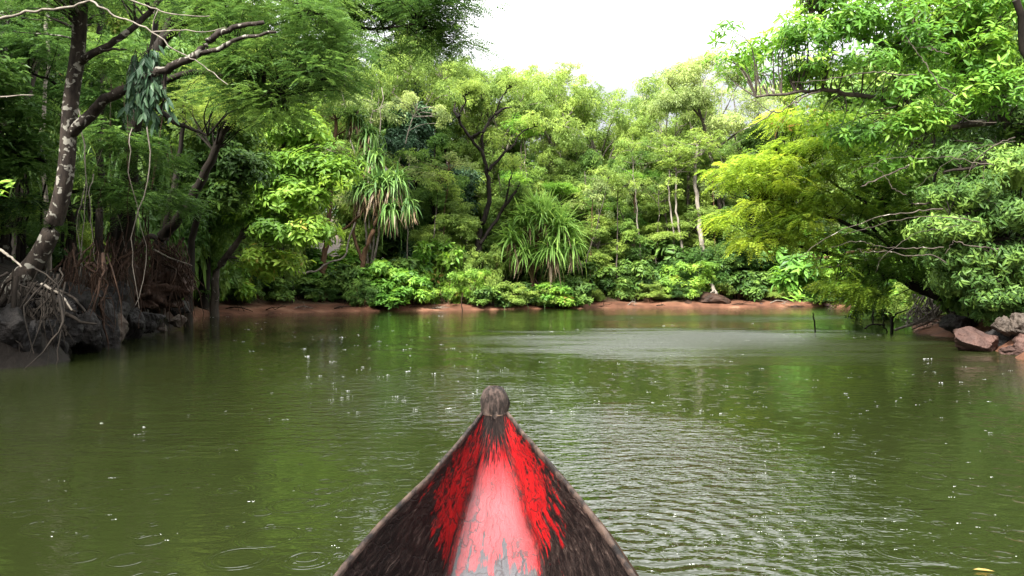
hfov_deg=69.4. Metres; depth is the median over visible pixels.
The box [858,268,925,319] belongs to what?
broad leaved shrub
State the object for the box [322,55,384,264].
leafy tree
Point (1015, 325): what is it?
shore boulder
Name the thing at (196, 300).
fine leaved shrub
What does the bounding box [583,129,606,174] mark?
leafy tree
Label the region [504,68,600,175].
umbrella tree
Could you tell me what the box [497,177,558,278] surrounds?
slim trunk tree
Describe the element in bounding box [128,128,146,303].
hanging vine
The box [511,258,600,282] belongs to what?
glossy shrub
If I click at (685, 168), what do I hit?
standing trunk tree
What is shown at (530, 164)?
leafy tree
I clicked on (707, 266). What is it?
yellow shrub
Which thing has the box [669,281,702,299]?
fine leaved shrub
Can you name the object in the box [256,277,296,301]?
broad leaved shrub
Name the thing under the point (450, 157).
slim trunk tree
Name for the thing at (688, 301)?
stone
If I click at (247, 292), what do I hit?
broad leaved shrub
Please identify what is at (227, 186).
dark leaved tree
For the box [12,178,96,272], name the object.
understorey palm
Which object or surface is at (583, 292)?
glossy shrub
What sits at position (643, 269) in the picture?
glossy shrub
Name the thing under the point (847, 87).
backing tree
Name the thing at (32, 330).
bank boulder
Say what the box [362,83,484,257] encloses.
dark tree
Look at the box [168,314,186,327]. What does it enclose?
bank boulder
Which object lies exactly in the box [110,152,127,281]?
hanging vine
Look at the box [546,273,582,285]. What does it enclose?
broad leaved shrub
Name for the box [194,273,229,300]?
understorey palm
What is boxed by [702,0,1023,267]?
overhanging broadleaf tree
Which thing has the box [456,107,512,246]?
leafy tree
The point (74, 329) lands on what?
bank boulder
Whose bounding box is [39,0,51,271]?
shaded tree
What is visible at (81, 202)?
hanging vine
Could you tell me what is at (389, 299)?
broad leaved shrub
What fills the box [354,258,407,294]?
broad leaved shrub
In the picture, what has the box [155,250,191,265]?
dead stick
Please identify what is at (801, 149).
slim trunk tree
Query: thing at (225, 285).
broad leaved shrub
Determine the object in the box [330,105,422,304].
pandanus
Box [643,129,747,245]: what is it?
umbrella tree
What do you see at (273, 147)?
leafy tree
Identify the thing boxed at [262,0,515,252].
tall canopy tree
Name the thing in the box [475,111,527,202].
leafy tree
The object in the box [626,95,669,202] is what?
slender tree
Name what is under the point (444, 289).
yellow shrub
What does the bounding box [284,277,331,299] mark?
glossy shrub
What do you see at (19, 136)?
dense tree
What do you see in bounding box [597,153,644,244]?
leafy tree
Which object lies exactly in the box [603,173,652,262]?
slim trunk tree
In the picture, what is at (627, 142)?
slim trunk tree
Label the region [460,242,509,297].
fine leaved shrub
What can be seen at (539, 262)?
fine leaved shrub
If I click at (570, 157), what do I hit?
leafy tree
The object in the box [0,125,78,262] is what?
understorey palm
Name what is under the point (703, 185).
slim trunk tree
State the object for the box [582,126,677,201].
umbrella tree
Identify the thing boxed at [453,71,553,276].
forked tree
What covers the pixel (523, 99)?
umbrella tree
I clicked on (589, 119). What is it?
umbrella tree
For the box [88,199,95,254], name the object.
hanging vine
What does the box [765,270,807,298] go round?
broad leaved shrub
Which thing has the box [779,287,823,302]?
rosette plant
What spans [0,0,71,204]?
dense tree
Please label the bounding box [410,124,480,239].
leafy tree
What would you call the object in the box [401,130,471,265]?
dense tree
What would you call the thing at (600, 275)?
glossy shrub
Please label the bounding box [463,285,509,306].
glossy shrub
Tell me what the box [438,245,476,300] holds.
fine leaved shrub
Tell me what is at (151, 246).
hanging vine
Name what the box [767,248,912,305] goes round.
shrub
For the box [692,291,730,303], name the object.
stone
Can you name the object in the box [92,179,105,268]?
hanging vine
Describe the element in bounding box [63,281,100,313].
bank boulder
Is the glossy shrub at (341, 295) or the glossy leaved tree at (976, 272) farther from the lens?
the glossy shrub at (341, 295)
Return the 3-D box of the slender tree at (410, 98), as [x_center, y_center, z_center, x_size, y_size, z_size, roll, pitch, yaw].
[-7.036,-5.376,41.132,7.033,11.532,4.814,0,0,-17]
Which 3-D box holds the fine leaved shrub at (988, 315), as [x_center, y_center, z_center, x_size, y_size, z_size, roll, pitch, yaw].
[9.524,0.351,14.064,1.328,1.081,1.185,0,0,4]
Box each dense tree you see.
[0,0,60,182]
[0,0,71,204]
[0,57,15,99]
[10,26,126,254]
[58,1,211,262]
[164,8,266,309]
[247,0,344,121]
[333,12,460,236]
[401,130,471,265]
[716,184,793,274]
[831,31,894,219]
[903,0,1017,196]
[936,1,1023,230]
[953,33,1017,177]
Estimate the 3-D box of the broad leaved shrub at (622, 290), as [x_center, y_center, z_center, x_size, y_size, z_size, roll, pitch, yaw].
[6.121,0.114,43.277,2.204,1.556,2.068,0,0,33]
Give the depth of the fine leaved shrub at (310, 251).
38.72 m
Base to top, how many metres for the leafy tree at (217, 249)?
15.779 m
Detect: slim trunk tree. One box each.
[385,147,432,255]
[404,151,478,292]
[415,159,460,264]
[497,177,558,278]
[566,176,615,282]
[577,165,638,262]
[580,176,625,221]
[590,172,646,298]
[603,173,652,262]
[612,137,663,277]
[629,168,683,262]
[687,164,742,251]
[701,134,759,205]
[710,180,743,291]
[782,128,811,201]
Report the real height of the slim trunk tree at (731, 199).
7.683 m
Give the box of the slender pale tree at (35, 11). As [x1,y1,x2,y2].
[0,0,227,196]
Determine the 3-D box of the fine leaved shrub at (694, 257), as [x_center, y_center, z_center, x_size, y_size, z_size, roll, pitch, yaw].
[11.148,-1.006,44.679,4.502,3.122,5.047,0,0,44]
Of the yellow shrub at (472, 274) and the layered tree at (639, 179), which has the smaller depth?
the yellow shrub at (472, 274)
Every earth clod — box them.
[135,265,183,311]
[153,261,196,311]
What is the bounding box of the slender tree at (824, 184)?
[795,110,841,229]
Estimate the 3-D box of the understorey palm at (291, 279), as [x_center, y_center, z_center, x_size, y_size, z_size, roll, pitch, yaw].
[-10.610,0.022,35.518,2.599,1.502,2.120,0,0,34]
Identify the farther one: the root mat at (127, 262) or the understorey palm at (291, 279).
the understorey palm at (291, 279)
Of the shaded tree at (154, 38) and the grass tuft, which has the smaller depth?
the shaded tree at (154, 38)
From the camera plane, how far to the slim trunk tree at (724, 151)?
45.37 m
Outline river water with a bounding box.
[0,306,1023,575]
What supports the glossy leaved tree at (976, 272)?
on the ground
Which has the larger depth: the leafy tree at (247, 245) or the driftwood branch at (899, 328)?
the leafy tree at (247, 245)
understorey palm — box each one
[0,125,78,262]
[0,192,47,263]
[1,70,117,272]
[12,95,104,270]
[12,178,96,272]
[66,142,144,272]
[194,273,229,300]
[276,276,309,302]
[323,280,346,302]
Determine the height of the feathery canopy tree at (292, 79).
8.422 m
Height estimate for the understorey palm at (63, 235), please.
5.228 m
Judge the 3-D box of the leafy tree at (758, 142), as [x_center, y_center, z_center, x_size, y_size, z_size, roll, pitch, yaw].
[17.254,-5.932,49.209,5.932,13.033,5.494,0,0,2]
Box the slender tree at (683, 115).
[661,60,740,232]
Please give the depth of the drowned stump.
18.58 m
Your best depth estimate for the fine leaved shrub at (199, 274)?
30.20 m
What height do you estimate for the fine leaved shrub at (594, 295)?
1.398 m
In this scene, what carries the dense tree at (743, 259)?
on the ground
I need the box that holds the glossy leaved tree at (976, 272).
[900,0,1023,312]
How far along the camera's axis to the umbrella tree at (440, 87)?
43.27 m
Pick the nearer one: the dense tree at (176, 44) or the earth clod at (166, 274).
the earth clod at (166, 274)
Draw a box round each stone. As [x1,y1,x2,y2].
[683,298,692,303]
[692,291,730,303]
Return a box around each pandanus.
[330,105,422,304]
[488,184,594,288]
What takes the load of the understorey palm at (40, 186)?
on the ground
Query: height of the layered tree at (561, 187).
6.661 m
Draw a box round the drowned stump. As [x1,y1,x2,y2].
[882,308,908,331]
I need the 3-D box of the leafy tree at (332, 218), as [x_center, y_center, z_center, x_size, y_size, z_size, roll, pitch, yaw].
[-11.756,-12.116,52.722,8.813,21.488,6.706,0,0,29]
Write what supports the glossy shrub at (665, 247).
on the ground
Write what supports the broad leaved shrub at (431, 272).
on the ground
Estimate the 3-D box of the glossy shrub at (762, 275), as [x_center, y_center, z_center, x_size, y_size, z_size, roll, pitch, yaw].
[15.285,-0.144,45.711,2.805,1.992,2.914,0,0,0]
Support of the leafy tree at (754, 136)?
on the ground
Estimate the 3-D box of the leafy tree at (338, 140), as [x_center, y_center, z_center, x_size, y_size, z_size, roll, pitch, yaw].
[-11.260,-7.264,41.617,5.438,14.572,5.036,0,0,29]
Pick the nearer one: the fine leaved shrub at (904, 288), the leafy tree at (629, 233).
the fine leaved shrub at (904, 288)
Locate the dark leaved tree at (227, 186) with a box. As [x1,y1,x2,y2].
[164,111,279,324]
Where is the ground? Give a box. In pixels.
[0,216,1023,368]
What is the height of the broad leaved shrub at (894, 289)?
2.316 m
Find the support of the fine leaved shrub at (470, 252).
on the ground
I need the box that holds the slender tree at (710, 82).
[688,76,796,175]
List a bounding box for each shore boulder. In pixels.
[939,314,978,333]
[953,326,998,351]
[985,329,1015,346]
[990,316,1012,336]
[998,343,1023,354]
[1006,312,1023,334]
[1012,333,1023,343]
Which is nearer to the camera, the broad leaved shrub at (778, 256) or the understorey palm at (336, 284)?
the understorey palm at (336, 284)
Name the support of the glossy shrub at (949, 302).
on the ground
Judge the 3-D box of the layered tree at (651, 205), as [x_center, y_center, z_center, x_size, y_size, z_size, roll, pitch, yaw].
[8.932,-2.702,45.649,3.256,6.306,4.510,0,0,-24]
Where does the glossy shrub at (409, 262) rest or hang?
on the ground
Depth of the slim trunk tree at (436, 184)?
38.62 m
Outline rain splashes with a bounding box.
[51,331,1012,569]
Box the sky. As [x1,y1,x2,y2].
[202,0,1013,211]
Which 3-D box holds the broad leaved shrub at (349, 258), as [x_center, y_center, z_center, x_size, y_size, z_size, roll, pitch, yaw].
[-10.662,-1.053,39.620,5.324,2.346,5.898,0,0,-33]
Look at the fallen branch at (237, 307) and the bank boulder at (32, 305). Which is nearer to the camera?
the bank boulder at (32, 305)
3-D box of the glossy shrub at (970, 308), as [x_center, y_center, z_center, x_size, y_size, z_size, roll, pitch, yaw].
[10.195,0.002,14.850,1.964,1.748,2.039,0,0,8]
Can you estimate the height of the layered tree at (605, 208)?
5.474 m
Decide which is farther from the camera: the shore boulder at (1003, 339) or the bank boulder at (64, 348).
the shore boulder at (1003, 339)
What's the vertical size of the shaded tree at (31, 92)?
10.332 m
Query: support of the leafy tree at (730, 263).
on the ground
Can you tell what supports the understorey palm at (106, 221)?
on the ground
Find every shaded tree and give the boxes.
[0,0,12,260]
[15,24,40,256]
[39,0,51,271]
[95,4,106,283]
[109,5,160,243]
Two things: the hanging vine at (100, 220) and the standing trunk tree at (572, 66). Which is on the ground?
the standing trunk tree at (572, 66)
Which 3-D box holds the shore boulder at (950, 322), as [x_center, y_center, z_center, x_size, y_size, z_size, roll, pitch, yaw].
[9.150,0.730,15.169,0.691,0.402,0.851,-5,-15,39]
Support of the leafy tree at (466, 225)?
on the ground
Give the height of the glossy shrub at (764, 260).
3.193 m
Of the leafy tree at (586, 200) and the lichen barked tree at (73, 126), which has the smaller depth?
the lichen barked tree at (73, 126)
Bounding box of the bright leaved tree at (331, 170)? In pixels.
[200,103,369,316]
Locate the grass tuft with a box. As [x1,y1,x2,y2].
[494,300,515,309]
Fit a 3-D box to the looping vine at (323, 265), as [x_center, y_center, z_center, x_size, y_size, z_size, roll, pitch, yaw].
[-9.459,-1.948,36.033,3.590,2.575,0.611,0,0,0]
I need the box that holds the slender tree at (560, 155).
[526,140,584,204]
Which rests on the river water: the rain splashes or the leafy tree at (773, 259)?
the rain splashes
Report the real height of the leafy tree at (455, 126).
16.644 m
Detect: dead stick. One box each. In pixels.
[0,248,21,267]
[40,283,72,310]
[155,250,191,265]
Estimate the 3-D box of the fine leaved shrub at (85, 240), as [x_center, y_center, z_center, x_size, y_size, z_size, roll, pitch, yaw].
[-11.823,-1.237,19.505,1.627,2.230,2.203,0,0,12]
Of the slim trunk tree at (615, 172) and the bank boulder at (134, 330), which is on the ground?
the slim trunk tree at (615, 172)
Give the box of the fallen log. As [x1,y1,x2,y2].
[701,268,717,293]
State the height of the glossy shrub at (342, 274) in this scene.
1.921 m
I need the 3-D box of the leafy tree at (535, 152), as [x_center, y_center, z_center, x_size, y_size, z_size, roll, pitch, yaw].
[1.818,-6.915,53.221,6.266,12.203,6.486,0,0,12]
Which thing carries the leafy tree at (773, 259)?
on the ground
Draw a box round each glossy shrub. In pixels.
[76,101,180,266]
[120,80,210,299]
[244,269,281,299]
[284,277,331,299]
[322,263,369,296]
[339,239,409,264]
[339,277,375,299]
[365,256,420,284]
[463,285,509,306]
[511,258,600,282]
[512,281,542,303]
[559,279,597,306]
[586,265,622,295]
[615,258,670,299]
[623,236,700,279]
[721,269,766,301]
[727,250,776,288]
[743,269,774,292]
[844,288,891,318]
[934,230,1023,315]
[953,295,972,317]
[966,245,1023,316]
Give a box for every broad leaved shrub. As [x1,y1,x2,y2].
[193,229,245,299]
[194,224,233,301]
[219,257,256,302]
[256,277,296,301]
[276,247,361,281]
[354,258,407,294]
[362,287,416,309]
[384,269,436,303]
[411,238,465,294]
[470,237,525,284]
[533,280,583,307]
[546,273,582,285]
[602,277,634,300]
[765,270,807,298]
[767,229,849,295]
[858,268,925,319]
[884,257,928,321]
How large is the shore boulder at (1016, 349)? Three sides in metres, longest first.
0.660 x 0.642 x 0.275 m
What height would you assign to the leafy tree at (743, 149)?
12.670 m
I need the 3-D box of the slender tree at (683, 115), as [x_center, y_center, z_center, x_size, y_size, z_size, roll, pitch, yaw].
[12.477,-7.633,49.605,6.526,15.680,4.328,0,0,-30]
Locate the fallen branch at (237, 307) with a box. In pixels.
[225,303,252,311]
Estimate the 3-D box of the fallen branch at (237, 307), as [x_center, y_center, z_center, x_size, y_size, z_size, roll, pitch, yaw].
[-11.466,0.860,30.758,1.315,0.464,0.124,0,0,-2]
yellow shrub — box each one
[428,270,467,304]
[447,267,491,304]
[658,264,701,298]
[676,259,722,294]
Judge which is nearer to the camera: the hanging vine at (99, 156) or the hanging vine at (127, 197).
the hanging vine at (127, 197)
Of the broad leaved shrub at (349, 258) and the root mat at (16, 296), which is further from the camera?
the broad leaved shrub at (349, 258)
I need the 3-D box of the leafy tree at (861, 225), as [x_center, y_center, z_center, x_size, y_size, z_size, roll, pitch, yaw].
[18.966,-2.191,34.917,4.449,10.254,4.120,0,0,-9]
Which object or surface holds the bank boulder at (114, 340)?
on the ground
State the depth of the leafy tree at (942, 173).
26.67 m
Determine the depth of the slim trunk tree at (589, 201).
44.32 m
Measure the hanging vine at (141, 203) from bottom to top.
4.123 m
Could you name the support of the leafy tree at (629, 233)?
on the ground
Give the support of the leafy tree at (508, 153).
on the ground
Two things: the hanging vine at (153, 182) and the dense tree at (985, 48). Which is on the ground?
the dense tree at (985, 48)
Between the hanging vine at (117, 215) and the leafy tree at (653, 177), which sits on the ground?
the leafy tree at (653, 177)
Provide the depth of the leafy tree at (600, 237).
43.65 m
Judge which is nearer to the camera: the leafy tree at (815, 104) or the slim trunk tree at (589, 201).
the slim trunk tree at (589, 201)
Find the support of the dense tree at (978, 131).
on the ground
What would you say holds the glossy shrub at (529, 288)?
on the ground
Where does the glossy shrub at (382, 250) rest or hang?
on the ground
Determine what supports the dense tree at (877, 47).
on the ground
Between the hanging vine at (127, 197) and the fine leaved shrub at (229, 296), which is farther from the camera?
the fine leaved shrub at (229, 296)
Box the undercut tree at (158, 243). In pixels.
[103,33,303,333]
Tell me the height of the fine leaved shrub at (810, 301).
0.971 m
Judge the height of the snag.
0.248 m
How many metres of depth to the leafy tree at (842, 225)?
48.16 m
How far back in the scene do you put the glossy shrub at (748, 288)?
44.08 m
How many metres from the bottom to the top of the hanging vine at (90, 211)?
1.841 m
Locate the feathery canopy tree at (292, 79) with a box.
[114,0,395,308]
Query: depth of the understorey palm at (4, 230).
14.84 m
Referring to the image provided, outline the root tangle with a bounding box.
[900,294,955,328]
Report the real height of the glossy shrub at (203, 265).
10.435 m
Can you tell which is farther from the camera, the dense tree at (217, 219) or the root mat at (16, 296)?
the dense tree at (217, 219)
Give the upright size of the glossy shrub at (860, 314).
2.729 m
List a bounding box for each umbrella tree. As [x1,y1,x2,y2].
[346,29,477,194]
[420,56,514,245]
[454,65,556,181]
[482,63,572,153]
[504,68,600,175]
[557,80,659,225]
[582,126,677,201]
[609,70,720,161]
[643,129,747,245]
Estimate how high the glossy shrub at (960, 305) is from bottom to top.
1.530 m
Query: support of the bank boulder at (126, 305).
on the ground
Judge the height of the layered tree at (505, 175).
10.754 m
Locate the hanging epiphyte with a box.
[117,39,179,136]
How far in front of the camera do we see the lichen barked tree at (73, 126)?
11.12 m
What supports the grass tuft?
on the ground
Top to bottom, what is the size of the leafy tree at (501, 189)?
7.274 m
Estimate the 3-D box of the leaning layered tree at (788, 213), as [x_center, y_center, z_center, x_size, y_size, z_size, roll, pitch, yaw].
[8.060,-1.767,17.548,8.164,5.399,3.022,0,0,-9]
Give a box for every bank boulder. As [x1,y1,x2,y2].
[0,303,28,347]
[17,320,42,354]
[23,294,48,319]
[36,318,59,348]
[49,288,83,347]
[59,339,68,354]
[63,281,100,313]
[71,309,102,352]
[93,281,132,319]
[95,297,120,347]
[117,313,128,342]
[124,307,145,338]
[142,312,165,333]
[157,324,166,331]
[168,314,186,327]
[170,300,189,316]
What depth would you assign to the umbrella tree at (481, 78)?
47.93 m
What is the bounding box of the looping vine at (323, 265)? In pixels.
[289,222,355,273]
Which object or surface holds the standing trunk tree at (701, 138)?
on the ground
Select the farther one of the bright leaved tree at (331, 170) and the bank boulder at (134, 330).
the bright leaved tree at (331, 170)
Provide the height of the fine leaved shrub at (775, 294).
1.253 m
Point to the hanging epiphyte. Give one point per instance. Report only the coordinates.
(149, 94)
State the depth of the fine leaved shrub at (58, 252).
17.50 m
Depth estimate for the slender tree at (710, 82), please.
56.86 m
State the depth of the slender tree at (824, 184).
49.05 m
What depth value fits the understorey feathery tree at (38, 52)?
14.76 m
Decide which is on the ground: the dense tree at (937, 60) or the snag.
the dense tree at (937, 60)
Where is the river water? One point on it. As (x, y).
(292, 444)
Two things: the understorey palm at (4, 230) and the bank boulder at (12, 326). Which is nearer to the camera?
the bank boulder at (12, 326)
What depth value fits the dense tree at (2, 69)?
13.33 m
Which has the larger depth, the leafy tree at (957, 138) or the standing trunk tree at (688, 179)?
the standing trunk tree at (688, 179)
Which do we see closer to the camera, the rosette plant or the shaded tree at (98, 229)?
the shaded tree at (98, 229)
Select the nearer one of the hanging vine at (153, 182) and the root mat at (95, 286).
the root mat at (95, 286)
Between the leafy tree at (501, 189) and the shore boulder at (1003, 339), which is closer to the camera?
the shore boulder at (1003, 339)
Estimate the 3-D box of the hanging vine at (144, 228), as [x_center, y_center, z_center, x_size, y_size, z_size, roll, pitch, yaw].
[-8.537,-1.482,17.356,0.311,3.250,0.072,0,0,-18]
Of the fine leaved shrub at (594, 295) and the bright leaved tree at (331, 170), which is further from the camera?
the fine leaved shrub at (594, 295)
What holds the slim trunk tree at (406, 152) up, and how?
on the ground
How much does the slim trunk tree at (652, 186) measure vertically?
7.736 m
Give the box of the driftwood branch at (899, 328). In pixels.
[894,311,954,331]
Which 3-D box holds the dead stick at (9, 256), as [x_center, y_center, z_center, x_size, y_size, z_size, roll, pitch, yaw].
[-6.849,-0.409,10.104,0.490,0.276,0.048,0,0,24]
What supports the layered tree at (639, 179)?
on the ground
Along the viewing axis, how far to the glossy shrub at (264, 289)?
33.93 m
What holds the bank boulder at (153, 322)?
on the ground
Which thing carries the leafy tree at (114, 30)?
on the ground
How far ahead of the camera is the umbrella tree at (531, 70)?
53.03 m
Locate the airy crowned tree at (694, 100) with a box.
[638,48,779,232]
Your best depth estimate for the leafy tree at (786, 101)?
58.95 m
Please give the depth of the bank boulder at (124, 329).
14.73 m
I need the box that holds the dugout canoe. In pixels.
[333,385,638,575]
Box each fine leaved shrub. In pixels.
[12,221,92,270]
[31,199,110,269]
[193,256,217,303]
[194,224,216,292]
[225,278,265,303]
[277,241,336,270]
[301,283,341,301]
[342,278,378,306]
[432,243,485,265]
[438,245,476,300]
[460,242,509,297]
[497,280,539,306]
[509,248,559,279]
[530,288,562,306]
[590,287,606,300]
[632,281,671,300]
[651,245,738,285]
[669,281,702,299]
[698,280,736,294]
[765,283,792,299]
[792,290,836,303]
[886,280,946,318]
[968,279,1023,326]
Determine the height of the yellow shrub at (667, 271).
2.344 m
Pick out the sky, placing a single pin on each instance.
(618, 43)
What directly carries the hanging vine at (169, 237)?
hanging from the undercut tree at (158, 243)
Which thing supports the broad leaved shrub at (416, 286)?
on the ground
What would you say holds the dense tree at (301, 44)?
on the ground
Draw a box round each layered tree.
[493,112,547,236]
[541,180,585,259]
[565,203,612,260]
[611,169,664,254]
[634,193,693,263]
[693,105,963,324]
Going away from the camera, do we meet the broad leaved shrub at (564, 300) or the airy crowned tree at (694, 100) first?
the broad leaved shrub at (564, 300)
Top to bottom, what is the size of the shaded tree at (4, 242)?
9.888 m
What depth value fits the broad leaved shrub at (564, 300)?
39.12 m
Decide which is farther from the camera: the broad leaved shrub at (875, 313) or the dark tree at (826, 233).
the dark tree at (826, 233)
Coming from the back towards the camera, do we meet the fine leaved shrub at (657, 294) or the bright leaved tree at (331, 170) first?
the fine leaved shrub at (657, 294)
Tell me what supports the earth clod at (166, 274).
attached to the undercut tree at (158, 243)
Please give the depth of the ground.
34.36 m
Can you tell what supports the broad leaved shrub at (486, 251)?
on the ground
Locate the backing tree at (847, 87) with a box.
[807,43,967,270]
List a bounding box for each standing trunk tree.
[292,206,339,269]
[306,100,372,293]
[533,61,592,167]
[631,136,705,256]
[644,139,716,251]
[648,144,704,285]
[661,127,730,256]
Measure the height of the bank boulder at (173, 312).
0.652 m
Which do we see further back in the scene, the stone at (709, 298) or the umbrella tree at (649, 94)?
the umbrella tree at (649, 94)
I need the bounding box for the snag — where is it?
[864,323,887,331]
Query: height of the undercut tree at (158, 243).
7.145 m
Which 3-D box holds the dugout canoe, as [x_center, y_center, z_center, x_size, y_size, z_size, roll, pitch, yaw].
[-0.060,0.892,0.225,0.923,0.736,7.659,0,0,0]
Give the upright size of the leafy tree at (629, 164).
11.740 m
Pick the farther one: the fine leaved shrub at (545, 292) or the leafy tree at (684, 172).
the leafy tree at (684, 172)
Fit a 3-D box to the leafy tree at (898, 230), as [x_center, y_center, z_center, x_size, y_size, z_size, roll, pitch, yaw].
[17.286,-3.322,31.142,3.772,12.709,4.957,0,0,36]
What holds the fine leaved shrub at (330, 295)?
on the ground
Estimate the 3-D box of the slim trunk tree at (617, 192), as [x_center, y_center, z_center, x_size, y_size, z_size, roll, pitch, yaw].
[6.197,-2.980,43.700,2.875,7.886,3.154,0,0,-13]
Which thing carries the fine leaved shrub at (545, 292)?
on the ground
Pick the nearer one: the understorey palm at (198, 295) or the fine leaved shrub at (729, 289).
the understorey palm at (198, 295)
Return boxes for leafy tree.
[21,0,139,240]
[128,0,237,270]
[181,0,293,299]
[232,232,262,302]
[252,118,305,247]
[255,145,326,287]
[278,49,359,243]
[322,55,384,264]
[324,1,394,244]
[408,177,482,272]
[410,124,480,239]
[424,53,480,239]
[454,110,535,248]
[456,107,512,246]
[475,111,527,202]
[479,138,557,261]
[482,173,542,282]
[508,120,569,244]
[529,125,589,254]
[555,131,589,212]
[555,146,616,232]
[559,168,624,256]
[577,204,631,287]
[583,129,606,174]
[586,205,655,280]
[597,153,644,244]
[607,118,649,222]
[618,162,686,245]
[632,125,716,241]
[650,122,723,232]
[658,178,718,261]
[667,100,723,129]
[703,200,751,279]
[706,113,750,228]
[709,124,770,243]
[728,98,825,237]
[749,54,830,201]
[760,217,810,270]
[793,58,874,233]
[822,150,880,250]
[850,212,904,253]
[872,8,980,251]
[878,90,928,259]
[911,8,1023,245]
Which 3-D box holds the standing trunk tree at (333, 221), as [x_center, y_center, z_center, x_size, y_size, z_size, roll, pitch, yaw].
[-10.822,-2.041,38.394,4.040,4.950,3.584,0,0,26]
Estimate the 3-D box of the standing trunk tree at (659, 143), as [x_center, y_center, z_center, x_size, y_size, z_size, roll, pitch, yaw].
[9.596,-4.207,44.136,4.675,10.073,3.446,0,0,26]
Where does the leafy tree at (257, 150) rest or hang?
on the ground
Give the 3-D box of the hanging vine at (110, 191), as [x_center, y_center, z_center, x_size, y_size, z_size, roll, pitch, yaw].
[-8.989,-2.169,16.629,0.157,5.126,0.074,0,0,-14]
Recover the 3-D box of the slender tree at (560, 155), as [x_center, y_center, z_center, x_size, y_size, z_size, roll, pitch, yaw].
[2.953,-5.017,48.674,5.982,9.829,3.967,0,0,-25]
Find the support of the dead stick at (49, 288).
on the root mat at (16, 296)
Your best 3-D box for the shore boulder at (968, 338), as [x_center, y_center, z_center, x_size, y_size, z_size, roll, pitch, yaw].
[8.159,0.975,12.999,1.048,0.546,0.625,8,-17,-11]
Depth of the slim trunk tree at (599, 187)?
43.22 m
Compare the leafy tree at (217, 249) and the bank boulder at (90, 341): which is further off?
the leafy tree at (217, 249)
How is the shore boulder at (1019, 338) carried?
on the ground
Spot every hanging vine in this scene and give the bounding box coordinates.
[76,136,85,266]
[77,111,87,284]
[78,56,110,274]
[88,174,96,262]
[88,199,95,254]
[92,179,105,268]
[109,82,113,266]
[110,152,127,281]
[121,82,129,302]
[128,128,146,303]
[130,126,150,305]
[137,199,158,292]
[141,159,154,292]
[141,210,149,303]
[142,183,153,302]
[145,108,162,272]
[169,209,171,269]
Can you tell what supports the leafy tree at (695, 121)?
on the ground
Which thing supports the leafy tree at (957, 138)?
on the ground
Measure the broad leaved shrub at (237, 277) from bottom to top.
3.856 m
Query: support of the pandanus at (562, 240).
on the ground
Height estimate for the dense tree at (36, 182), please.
10.734 m
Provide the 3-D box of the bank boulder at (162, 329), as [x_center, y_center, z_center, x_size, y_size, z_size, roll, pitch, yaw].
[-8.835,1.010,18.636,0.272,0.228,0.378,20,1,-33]
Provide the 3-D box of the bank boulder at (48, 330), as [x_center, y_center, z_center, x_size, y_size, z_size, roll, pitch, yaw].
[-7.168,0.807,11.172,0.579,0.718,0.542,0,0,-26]
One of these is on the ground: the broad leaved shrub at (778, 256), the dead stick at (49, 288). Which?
the broad leaved shrub at (778, 256)
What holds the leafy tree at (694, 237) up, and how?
on the ground
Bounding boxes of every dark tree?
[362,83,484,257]
[815,219,844,258]
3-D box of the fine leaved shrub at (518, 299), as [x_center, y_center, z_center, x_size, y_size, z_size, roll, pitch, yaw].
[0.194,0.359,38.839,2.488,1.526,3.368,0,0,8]
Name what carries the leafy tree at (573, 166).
on the ground
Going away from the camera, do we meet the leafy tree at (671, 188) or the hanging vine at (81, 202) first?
the hanging vine at (81, 202)
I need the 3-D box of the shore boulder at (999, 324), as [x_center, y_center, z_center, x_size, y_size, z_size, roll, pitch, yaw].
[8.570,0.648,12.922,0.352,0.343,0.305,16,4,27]
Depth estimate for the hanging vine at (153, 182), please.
18.04 m
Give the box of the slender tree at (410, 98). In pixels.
[322,87,453,263]
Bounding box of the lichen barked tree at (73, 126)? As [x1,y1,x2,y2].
[0,0,276,336]
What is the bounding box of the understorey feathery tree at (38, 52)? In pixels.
[0,16,223,283]
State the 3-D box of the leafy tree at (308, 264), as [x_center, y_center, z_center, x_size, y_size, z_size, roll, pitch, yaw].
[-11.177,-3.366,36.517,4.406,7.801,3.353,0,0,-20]
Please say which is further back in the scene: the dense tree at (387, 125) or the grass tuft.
the dense tree at (387, 125)
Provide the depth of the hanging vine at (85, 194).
13.77 m
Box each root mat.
[0,267,73,368]
[47,240,121,350]
[78,232,150,327]
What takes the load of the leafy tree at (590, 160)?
on the ground
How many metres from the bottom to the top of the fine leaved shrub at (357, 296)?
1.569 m
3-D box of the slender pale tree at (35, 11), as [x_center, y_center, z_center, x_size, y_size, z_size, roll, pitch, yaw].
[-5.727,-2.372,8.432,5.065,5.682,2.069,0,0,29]
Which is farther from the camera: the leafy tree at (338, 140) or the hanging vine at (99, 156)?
the leafy tree at (338, 140)
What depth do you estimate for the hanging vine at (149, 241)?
15.67 m
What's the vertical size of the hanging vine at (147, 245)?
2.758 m
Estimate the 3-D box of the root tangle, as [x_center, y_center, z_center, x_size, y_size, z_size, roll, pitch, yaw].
[10.739,0.536,18.734,2.460,1.020,1.144,0,0,-31]
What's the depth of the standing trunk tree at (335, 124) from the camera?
37.30 m

